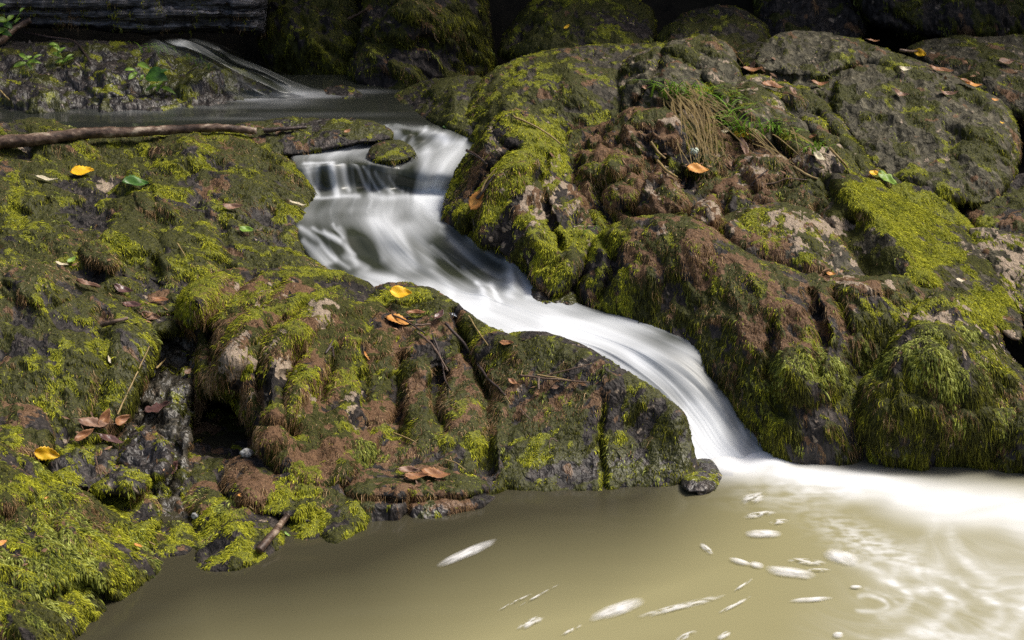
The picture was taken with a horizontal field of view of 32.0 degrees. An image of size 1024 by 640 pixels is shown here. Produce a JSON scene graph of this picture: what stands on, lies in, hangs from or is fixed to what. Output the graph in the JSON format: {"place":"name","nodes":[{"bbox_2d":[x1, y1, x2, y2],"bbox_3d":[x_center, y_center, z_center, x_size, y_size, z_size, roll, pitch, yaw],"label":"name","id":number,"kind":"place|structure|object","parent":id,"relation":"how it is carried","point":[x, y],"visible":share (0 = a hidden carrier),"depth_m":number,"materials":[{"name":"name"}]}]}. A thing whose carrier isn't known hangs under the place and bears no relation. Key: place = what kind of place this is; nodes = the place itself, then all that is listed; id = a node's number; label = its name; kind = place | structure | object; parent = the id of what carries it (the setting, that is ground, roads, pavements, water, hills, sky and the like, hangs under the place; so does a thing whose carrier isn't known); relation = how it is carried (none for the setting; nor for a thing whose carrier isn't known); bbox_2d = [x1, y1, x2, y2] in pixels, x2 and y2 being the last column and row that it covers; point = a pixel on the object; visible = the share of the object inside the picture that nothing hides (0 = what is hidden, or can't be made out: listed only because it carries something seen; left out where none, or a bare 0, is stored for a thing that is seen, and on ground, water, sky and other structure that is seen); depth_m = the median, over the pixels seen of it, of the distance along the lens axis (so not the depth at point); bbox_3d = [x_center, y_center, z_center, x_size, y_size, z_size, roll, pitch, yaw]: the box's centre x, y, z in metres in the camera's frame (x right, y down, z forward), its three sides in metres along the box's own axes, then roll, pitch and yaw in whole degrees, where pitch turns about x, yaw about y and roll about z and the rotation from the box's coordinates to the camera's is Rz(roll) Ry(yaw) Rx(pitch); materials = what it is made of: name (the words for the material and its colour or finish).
{"place":"outdoors","nodes":[
{"label":"outdoors","id":0,"kind":"place"},
{"bbox_2d":[0,397,55,459],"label":"mossy boulder","id":1,"kind":"object","parent":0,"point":[24,428],"visible":0.78,"depth_m":4.61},
{"bbox_2d":[0,75,437,127],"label":"pool water","id":2,"kind":"structure","parent":0,"point":[381,105],"depth_m":6.46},
{"bbox_2d":[166,41,300,96],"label":"cascade water","id":3,"kind":"structure","parent":2,"relation":"on","point":[258,83],"depth_m":6.62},
{"bbox_2d":[324,85,361,98],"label":"stone","id":4,"kind":"object","parent":2,"relation":"in","point":[340,90],"visible":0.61,"depth_m":6.73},
{"bbox_2d":[0,0,1023,367],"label":"ground","id":5,"kind":"structure","parent":0,"point":[242,50],"depth_m":7.70,"materials":[{"name":"soil"}]},
{"bbox_2d":[0,442,166,639],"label":"mossy bank","id":6,"kind":"structure","parent":5,"relation":"on","point":[63,587],"depth_m":4.11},
{"bbox_2d":[28,446,59,460],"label":"leaf","id":7,"kind":"object","parent":6,"relation":"on","point":[45,453],"visible":1,"depth_m":4.52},
{"bbox_2d":[44,441,152,505],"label":"stone","id":8,"kind":"object","parent":6,"relation":"on","point":[72,465],"visible":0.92,"depth_m":4.50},
{"bbox_2d":[69,428,93,442],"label":"leaf","id":9,"kind":"object","parent":8,"relation":"on","point":[81,435],"visible":1,"depth_m":4.64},
{"bbox_2d":[0,39,263,113],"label":"wet boulder","id":10,"kind":"object","parent":5,"relation":"on","point":[102,84],"visible":0.72,"depth_m":6.65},
{"bbox_2d":[0,3,23,35],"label":"plant","id":11,"kind":"object","parent":10,"relation":"on","point":[4,31],"visible":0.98,"depth_m":6.96,"materials":[{"name":"green plant"}]},
{"bbox_2d":[0,17,31,44],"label":"branch stub","id":12,"kind":"object","parent":10,"relation":"on","point":[14,30],"visible":0.99,"depth_m":7.02,"materials":[{"name":"brown plant"}]},
{"bbox_2d":[14,53,40,69],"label":"plant","id":13,"kind":"object","parent":10,"relation":"on","point":[25,57],"visible":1,"depth_m":6.69,"materials":[{"name":"green plant"}]},
{"bbox_2d":[22,31,92,65],"bbox_3d":[-1.742,-1.064,6.939,0.067,0.050,0.595,-16,25,-37],"label":"twig","id":14,"kind":"object","parent":10,"relation":"on","point":[60,38],"visible":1,"depth_m":6.97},
{"bbox_2d":[49,42,72,64],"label":"plant","id":15,"kind":"object","parent":10,"relation":"on","point":[59,50],"visible":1,"depth_m":6.74,"materials":[{"name":"green plant"}]},
{"bbox_2d":[125,62,175,93],"bbox_3d":[-1.333,-0.888,6.568,0.156,0.119,0.105,13,23,31],"label":"plant","id":16,"kind":"object","parent":10,"relation":"on","point":[156,74],"visible":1,"depth_m":6.57,"materials":[{"name":"green plant"}]},
{"bbox_2d":[128,41,176,55],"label":"grass tuft","id":17,"kind":"object","parent":10,"relation":"on","point":[159,47],"visible":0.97,"depth_m":6.75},
{"bbox_2d":[113,333,196,520],"bbox_3d":[-1.031,0.268,4.963,0.338,0.394,1.147,-2,20,-6],"label":"wet slate","id":18,"kind":"object","parent":5,"relation":"on","point":[171,382],"visible":0.37,"depth_m":4.88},
{"bbox_2d":[88,487,164,529],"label":"mossy boulder","id":19,"kind":"object","parent":18,"relation":"on","point":[145,513],"visible":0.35,"depth_m":4.45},
{"bbox_2d":[116,425,178,482],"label":"stone","id":20,"kind":"object","parent":18,"relation":"on","point":[142,444],"visible":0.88,"depth_m":4.59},
{"bbox_2d":[92,432,124,442],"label":"leaf","id":21,"kind":"object","parent":20,"relation":"on","point":[111,438],"visible":1,"depth_m":4.67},
{"bbox_2d":[138,401,169,413],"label":"leaf","id":22,"kind":"object","parent":18,"relation":"on","point":[156,407],"visible":1,"depth_m":4.88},
{"bbox_2d":[0,117,326,318],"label":"mossy bank","id":23,"kind":"structure","parent":5,"relation":"on","point":[194,179],"depth_m":5.65,"materials":[{"name":"plant"}]},
{"bbox_2d":[65,165,93,174],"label":"leaf","id":24,"kind":"object","parent":23,"relation":"on","point":[79,170],"visible":1,"depth_m":5.90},
{"bbox_2d":[111,283,132,292],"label":"leaf","id":25,"kind":"object","parent":23,"relation":"on","point":[120,288],"visible":1,"depth_m":5.16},
{"bbox_2d":[0,123,256,149],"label":"dead branch","id":26,"kind":"object","parent":23,"relation":"on","point":[11,141],"visible":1,"depth_m":6.05,"materials":[{"name":"wood"}]},
{"bbox_2d":[120,175,148,185],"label":"leaf","id":27,"kind":"object","parent":23,"relation":"on","point":[133,180],"visible":1,"depth_m":5.74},
{"bbox_2d":[147,288,187,344],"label":"mossy boulder","id":28,"kind":"object","parent":23,"relation":"on","point":[166,326],"visible":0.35,"depth_m":5.08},
{"bbox_2d":[137,311,160,319],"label":"leaf","id":29,"kind":"object","parent":28,"relation":"on","point":[153,315],"visible":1,"depth_m":5.09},
{"bbox_2d":[218,203,242,208],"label":"leaf","id":30,"kind":"object","parent":23,"relation":"on","point":[231,206],"visible":1,"depth_m":5.60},
{"bbox_2d":[236,116,393,155],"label":"mossy rock","id":31,"kind":"object","parent":23,"relation":"on","point":[319,135],"visible":0.84,"depth_m":6.11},
{"bbox_2d":[263,126,306,132],"bbox_3d":[-0.776,-0.652,6.109,0.149,0.022,0.019,-2,20,-5],"label":"root","id":32,"kind":"object","parent":31,"relation":"on","point":[272,129],"visible":1,"depth_m":6.10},
{"bbox_2d":[179,398,255,520],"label":"recess rock","id":33,"kind":"object","parent":5,"relation":"on","point":[218,418],"visible":0.25,"depth_m":4.87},
{"bbox_2d":[181,480,223,520],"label":"mossy boulder","id":34,"kind":"object","parent":33,"relation":"on","point":[203,495],"visible":0.87,"depth_m":4.51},
{"bbox_2d":[191,496,285,571],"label":"mossy boulder","id":35,"kind":"object","parent":5,"relation":"on","point":[232,535],"visible":0.8,"depth_m":4.33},
{"bbox_2d":[255,513,290,553],"bbox_3d":[-0.578,0.517,4.344,0.026,0.036,0.172,6,21,16],"label":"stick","id":36,"kind":"object","parent":35,"relation":"on","point":[266,541],"visible":1,"depth_m":4.31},
{"bbox_2d":[171,264,400,488],"bbox_3d":[-0.634,0.148,5.011,0.671,0.422,1.116,0,20,0],"label":"craggy boulder","id":37,"kind":"object","parent":5,"relation":"on","point":[307,409],"visible":0.93,"depth_m":4.82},
{"bbox_2d":[174,271,230,331],"bbox_3d":[-0.898,-0.058,5.167,0.148,0.157,0.419,0,20,0],"label":"moss cushion","id":38,"kind":"object","parent":37,"relation":"on","point":[195,302],"visible":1,"depth_m":5.02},
{"bbox_2d":[257,0,362,74],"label":"mossy boulder","id":39,"kind":"object","parent":5,"relation":"on","point":[311,37],"visible":0.84,"depth_m":7.16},
{"bbox_2d":[0,0,267,40],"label":"fallen log","id":40,"kind":"object","parent":39,"relation":"on","point":[155,17],"visible":0.97,"depth_m":7.06,"materials":[{"name":"grey wood"}]},
{"bbox_2d":[317,494,368,543],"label":"mossy boulder","id":41,"kind":"object","parent":5,"relation":"on","point":[340,522],"visible":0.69,"depth_m":4.42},
{"bbox_2d":[223,472,346,524],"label":"mossy boulder","id":42,"kind":"object","parent":41,"relation":"on","point":[297,501],"visible":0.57,"depth_m":4.48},
{"bbox_2d":[217,454,275,511],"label":"mossy boulder","id":43,"kind":"object","parent":42,"relation":"on","point":[250,479],"visible":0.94,"depth_m":4.51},
{"bbox_2d":[239,448,253,457],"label":"pebble","id":44,"kind":"object","parent":43,"relation":"on","point":[246,452],"visible":1,"depth_m":4.61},
{"bbox_2d":[343,461,494,521],"bbox_3d":[-0.249,0.469,4.700,0.430,0.235,0.495,0,20,0],"label":"rock ledge","id":45,"kind":"object","parent":5,"relation":"on","point":[402,499],"visible":0.8,"depth_m":4.52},
{"bbox_2d":[400,472,427,479],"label":"leaf","id":46,"kind":"object","parent":45,"relation":"on","point":[412,475],"visible":1,"depth_m":4.55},
{"bbox_2d":[417,467,450,477],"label":"leaf","id":47,"kind":"object","parent":45,"relation":"on","point":[434,472],"visible":1,"depth_m":4.58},
{"bbox_2d":[18,57,1009,565],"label":"leaf litter","id":48,"kind":"object","parent":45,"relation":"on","point":[470,325],"visible":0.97,"depth_m":5.09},
{"bbox_2d":[345,0,498,89],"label":"mossy boulder","id":49,"kind":"object","parent":5,"relation":"on","point":[402,44],"visible":0.79,"depth_m":6.87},
{"bbox_2d":[394,75,481,136],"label":"mossy boulder","id":50,"kind":"object","parent":5,"relation":"on","point":[441,102],"visible":0.84,"depth_m":6.41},
{"bbox_2d":[366,281,526,494],"bbox_3d":[-0.199,0.192,5.052,0.511,0.424,1.116,0,20,0],"label":"craggy boulder","id":51,"kind":"object","parent":5,"relation":"on","point":[463,422],"visible":0.78,"depth_m":4.88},
{"bbox_2d":[380,313,408,324],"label":"leaf","id":52,"kind":"object","parent":51,"relation":"on","point":[390,317],"visible":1,"depth_m":5.09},
{"bbox_2d":[384,285,411,297],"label":"leaf","id":53,"kind":"object","parent":51,"relation":"on","point":[397,291],"visible":1,"depth_m":5.16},
{"bbox_2d":[395,465,419,472],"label":"leaf","id":54,"kind":"object","parent":51,"relation":"on","point":[411,468],"visible":1,"depth_m":4.58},
{"bbox_2d":[417,332,448,371],"bbox_3d":[-0.217,0.088,4.976,0.013,0.063,0.172,-12,23,-30],"label":"twig","id":55,"kind":"object","parent":51,"relation":"on","point":[428,341],"visible":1,"depth_m":4.97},
{"bbox_2d":[432,336,450,389],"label":"twig","id":56,"kind":"object","parent":51,"relation":"on","point":[434,340],"visible":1,"depth_m":4.95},
{"bbox_2d":[444,322,505,395],"bbox_3d":[-0.098,0.104,4.945,0.025,0.100,0.357,-11,23,-27],"label":"twig","id":57,"kind":"object","parent":51,"relation":"on","point":[447,325],"visible":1,"depth_m":4.99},
{"bbox_2d":[441,108,598,297],"bbox_3d":[0.025,-0.378,5.609,0.502,0.490,0.896,0,20,0],"label":"mossy boulder","id":58,"kind":"object","parent":5,"relation":"on","point":[535,233],"visible":0.99,"depth_m":5.44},
{"bbox_2d":[467,189,483,213],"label":"leaf","id":59,"kind":"object","parent":58,"relation":"on","point":[473,203],"visible":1,"depth_m":5.44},
{"bbox_2d":[476,174,494,199],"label":"twig","id":60,"kind":"object","parent":58,"relation":"on","point":[485,188],"visible":1,"depth_m":5.42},
{"bbox_2d":[514,116,560,143],"bbox_3d":[0.080,-0.600,5.654,0.151,0.084,0.014,4,20,11],"label":"twig","id":61,"kind":"object","parent":58,"relation":"on","point":[533,125],"visible":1,"depth_m":5.65,"materials":[{"name":"wood"}]},
{"bbox_2d":[531,286,580,304],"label":"stone","id":62,"kind":"object","parent":5,"relation":"on","point":[570,297],"visible":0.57,"depth_m":5.26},
{"bbox_2d":[464,41,660,142],"bbox_3d":[0.204,-0.795,6.343,0.800,0.303,0.777,0,20,0],"label":"mossy boulder","id":63,"kind":"object","parent":5,"relation":"on","point":[566,89],"visible":0.62,"depth_m":6.16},
{"bbox_2d":[497,0,657,63],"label":"mossy boulder","id":64,"kind":"object","parent":5,"relation":"on","point":[536,26],"visible":0.71,"depth_m":6.96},
{"bbox_2d":[487,331,698,491],"bbox_3d":[0.224,0.260,4.925,0.577,0.417,0.703,0,20,0],"label":"wet boulder","id":65,"kind":"object","parent":5,"relation":"on","point":[616,426],"visible":0.85,"depth_m":4.75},
{"bbox_2d":[519,374,588,382],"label":"twig","id":66,"kind":"object","parent":65,"relation":"on","point":[521,375],"visible":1,"depth_m":4.81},
{"bbox_2d":[681,458,721,494],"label":"stone","id":67,"kind":"object","parent":5,"relation":"on","point":[705,478],"visible":0.86,"depth_m":4.65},
{"bbox_2d":[656,4,770,64],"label":"mossy boulder","id":68,"kind":"object","parent":5,"relation":"on","point":[734,27],"visible":0.52,"depth_m":6.87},
{"bbox_2d":[735,41,763,69],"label":"grey boulder","id":69,"kind":"object","parent":68,"relation":"on","point":[746,53],"visible":0.45,"depth_m":6.65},
{"bbox_2d":[566,106,893,232],"bbox_3d":[0.686,-0.478,5.719,1.045,0.341,0.975,0,20,0],"label":"rock shelf","id":70,"kind":"object","parent":5,"relation":"on","point":[599,142],"visible":0.43,"depth_m":5.59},
{"bbox_2d":[576,147,642,189],"bbox_3d":[0.306,-0.489,5.652,0.191,0.121,0.259,0,20,0],"label":"hummock","id":71,"kind":"object","parent":70,"relation":"on","point":[612,167],"visible":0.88,"depth_m":5.56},
{"bbox_2d":[599,180,639,218],"bbox_3d":[0.355,-0.389,5.560,0.155,0.111,0.263,0,20,0],"label":"hummock","id":72,"kind":"object","parent":70,"relation":"on","point":[620,196],"visible":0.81,"depth_m":5.46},
{"bbox_2d":[620,107,691,163],"bbox_3d":[0.461,-0.602,5.787,0.225,0.173,0.259,0,20,0],"label":"hummock","id":73,"kind":"object","parent":70,"relation":"on","point":[659,128],"visible":0.95,"depth_m":5.71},
{"bbox_2d":[634,170,692,215],"bbox_3d":[0.464,-0.381,5.479,0.172,0.161,0.287,0,20,0],"label":"hummock","id":74,"kind":"object","parent":70,"relation":"on","point":[662,184],"visible":0.74,"depth_m":5.38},
{"bbox_2d":[618,34,743,121],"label":"grey boulder","id":75,"kind":"object","parent":70,"relation":"on","point":[708,60],"visible":0.69,"depth_m":6.08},
{"bbox_2d":[685,163,708,172],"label":"leaf","id":76,"kind":"object","parent":70,"relation":"on","point":[696,167],"visible":1,"depth_m":5.60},
{"bbox_2d":[689,193,725,230],"bbox_3d":[0.577,-0.328,5.343,0.102,0.101,0.235,0,20,0],"label":"hummock","id":77,"kind":"object","parent":70,"relation":"on","point":[706,212],"visible":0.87,"depth_m":5.25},
{"bbox_2d":[633,78,782,165],"bbox_3d":[0.655,-0.664,5.810,0.410,0.235,0.466,-10,22,-25],"label":"grass tuft","id":78,"kind":"object","parent":70,"relation":"on","point":[689,90],"visible":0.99,"depth_m":5.81,"materials":[{"name":"plant"}]},
{"bbox_2d":[711,173,755,194],"bbox_3d":[0.710,-0.415,5.628,0.184,0.099,0.255,0,20,0],"label":"hummock","id":79,"kind":"object","parent":70,"relation":"on","point":[734,182],"visible":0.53,"depth_m":5.55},
{"bbox_2d":[739,134,748,153],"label":"leaf","id":80,"kind":"object","parent":70,"relation":"on","point":[745,149],"visible":0.81,"depth_m":5.77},
{"bbox_2d":[718,73,785,148],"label":"grey boulder","id":81,"kind":"object","parent":70,"relation":"on","point":[774,104],"visible":0.65,"depth_m":5.91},
{"bbox_2d":[756,80,783,87],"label":"leaf","id":82,"kind":"object","parent":81,"relation":"on","point":[772,84],"visible":1,"depth_m":6.03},
{"bbox_2d":[732,152,785,171],"bbox_3d":[0.807,-0.477,5.716,0.212,0.131,0.261,0,20,0],"label":"hummock","id":83,"kind":"object","parent":70,"relation":"on","point":[748,156],"visible":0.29,"depth_m":5.66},
{"bbox_2d":[789,144,844,178],"bbox_3d":[0.960,-0.490,5.654,0.188,0.138,0.280,0,20,0],"label":"hummock","id":84,"kind":"object","parent":70,"relation":"on","point":[811,164],"visible":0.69,"depth_m":5.55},
{"bbox_2d":[744,127,837,169],"bbox_3d":[0.889,-0.562,5.673,0.275,0.106,0.381,-9,22,-24],"label":"grass tuft","id":85,"kind":"object","parent":84,"relation":"on","point":[819,147],"visible":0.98,"depth_m":5.59,"materials":[{"name":"plant"}]},
{"bbox_2d":[767,80,874,178],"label":"mossy boulder","id":86,"kind":"object","parent":70,"relation":"on","point":[810,111],"visible":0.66,"depth_m":5.83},
{"bbox_2d":[758,115,807,136],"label":"grass tuft","id":87,"kind":"object","parent":86,"relation":"on","point":[778,129],"visible":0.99,"depth_m":5.80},
{"bbox_2d":[572,212,943,465],"bbox_3d":[0.658,0.083,5.143,1.106,0.680,0.801,6,21,16],"label":"mossy boulder","id":88,"kind":"object","parent":5,"relation":"on","point":[789,355],"visible":0.87,"depth_m":4.94,"materials":[{"name":"plant"}]},
{"bbox_2d":[752,0,867,39],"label":"shaded rock","id":89,"kind":"object","parent":5,"relation":"on","point":[846,18],"visible":0.59,"depth_m":7.43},
{"bbox_2d":[754,30,1021,210],"bbox_3d":[1.355,-0.730,6.212,0.780,0.432,1.188,-11,23,-28],"label":"grey boulder","id":90,"kind":"object","parent":5,"relation":"on","point":[962,146],"visible":0.97,"depth_m":6.01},
{"bbox_2d":[820,173,1023,343],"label":"mossy slab","id":91,"kind":"structure","parent":5,"relation":"on","point":[879,229],"depth_m":5.28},
{"bbox_2d":[715,202,864,276],"bbox_3d":[0.832,-0.232,5.343,0.443,0.221,0.567,0,20,0],"label":"mossy boulder","id":92,"kind":"object","parent":91,"relation":"on","point":[801,239],"visible":0.91,"depth_m":5.20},
{"bbox_2d":[875,169,897,183],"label":"leaf","id":93,"kind":"object","parent":91,"relation":"on","point":[883,175],"visible":1,"depth_m":5.62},
{"bbox_2d":[854,290,1023,471],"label":"mossy boulder","id":94,"kind":"object","parent":5,"relation":"on","point":[941,383],"visible":0.89,"depth_m":4.74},
{"bbox_2d":[854,0,1023,40],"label":"mossy boulder","id":95,"kind":"object","parent":5,"relation":"on","point":[920,19],"visible":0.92,"depth_m":7.28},
{"bbox_2d":[907,34,1023,128],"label":"grey boulder","id":96,"kind":"object","parent":5,"relation":"on","point":[983,53],"visible":0.81,"depth_m":6.64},
{"bbox_2d":[956,173,1023,223],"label":"mossy boulder","id":97,"kind":"object","parent":5,"relation":"on","point":[1011,200],"visible":0.49,"depth_m":5.71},
{"bbox_2d":[972,210,1023,232],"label":"mossy boulder","id":98,"kind":"object","parent":97,"relation":"on","point":[1012,222],"visible":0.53,"depth_m":5.57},
{"bbox_2d":[889,176,976,232],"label":"mossy boulder","id":99,"kind":"object","parent":98,"relation":"on","point":[928,198],"visible":0.41,"depth_m":5.62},
{"bbox_2d":[969,227,1023,314],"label":"grey boulder","id":100,"kind":"object","parent":5,"relation":"on","point":[1002,252],"visible":0.87,"depth_m":5.36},
{"bbox_2d":[994,397,1023,473],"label":"mossy boulder","id":101,"kind":"object","parent":5,"relation":"on","point":[1010,461],"visible":0.42,"depth_m":4.72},
{"bbox_2d":[293,123,762,458],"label":"cascade water","id":102,"kind":"structure","parent":0,"point":[371,222],"depth_m":5.46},
{"bbox_2d":[367,140,417,166],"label":"stone","id":103,"kind":"object","parent":102,"relation":"in","point":[390,151],"visible":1,"depth_m":5.97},
{"bbox_2d":[46,431,1023,639],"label":"pool water","id":104,"kind":"structure","parent":0,"point":[935,553],"depth_m":4.22,"materials":[{"name":"liquid"}]},
{"bbox_2d":[0,248,162,464],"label":"mossy boulder","id":105,"kind":"object","parent":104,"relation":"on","point":[59,344],"visible":0.81,"depth_m":4.86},
{"bbox_2d":[74,278,100,287],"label":"leaf","id":106,"kind":"object","parent":105,"relation":"on","point":[89,283],"visible":1,"depth_m":5.11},
{"bbox_2d":[71,417,108,426],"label":"leaf","id":107,"kind":"object","parent":105,"relation":"on","point":[89,421],"visible":1,"depth_m":4.68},
{"bbox_2d":[98,408,110,432],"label":"leaf","id":108,"kind":"object","parent":107,"relation":"on","point":[105,416],"visible":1,"depth_m":4.69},
{"bbox_2d":[100,317,127,327],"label":"twig","id":109,"kind":"object","parent":105,"relation":"on","point":[107,323],"visible":1,"depth_m":4.95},
{"bbox_2d":[111,415,129,425],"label":"leaf","id":110,"kind":"object","parent":105,"relation":"on","point":[121,420],"visible":1,"depth_m":4.73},
{"bbox_2d":[119,301,141,306],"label":"leaf","id":111,"kind":"object","parent":105,"relation":"on","point":[131,303],"visible":1,"depth_m":5.09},
{"bbox_2d":[116,346,149,414],"bbox_3d":[-1.021,0.162,4.813,0.006,0.110,0.235,4,20,11],"label":"twig","id":112,"kind":"object","parent":105,"relation":"on","point":[131,383],"visible":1,"depth_m":4.80,"materials":[{"name":"wood"}]},
{"bbox_2d":[156,520,198,556],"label":"stone","id":113,"kind":"object","parent":104,"relation":"in","point":[181,536],"visible":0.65,"depth_m":4.34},
{"bbox_2d":[287,518,320,540],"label":"mossy boulder","id":114,"kind":"object","parent":104,"relation":"in","point":[308,530],"visible":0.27,"depth_m":4.40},
{"bbox_2d":[451,546,479,557],"bbox_3d":[-0.107,0.558,4.296,0.206,0.003,0.042,-18,26,-40],"label":"foam patch","id":115,"kind":"object","parent":104,"relation":"on","point":[465,552],"visible":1,"depth_m":4.29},
{"bbox_2d":[601,603,630,614],"bbox_3d":[0.236,0.653,4.035,0.168,0.003,0.053,-13,24,-32],"label":"foam patch","id":116,"kind":"object","parent":104,"relation":"on","point":[619,607],"visible":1,"depth_m":4.04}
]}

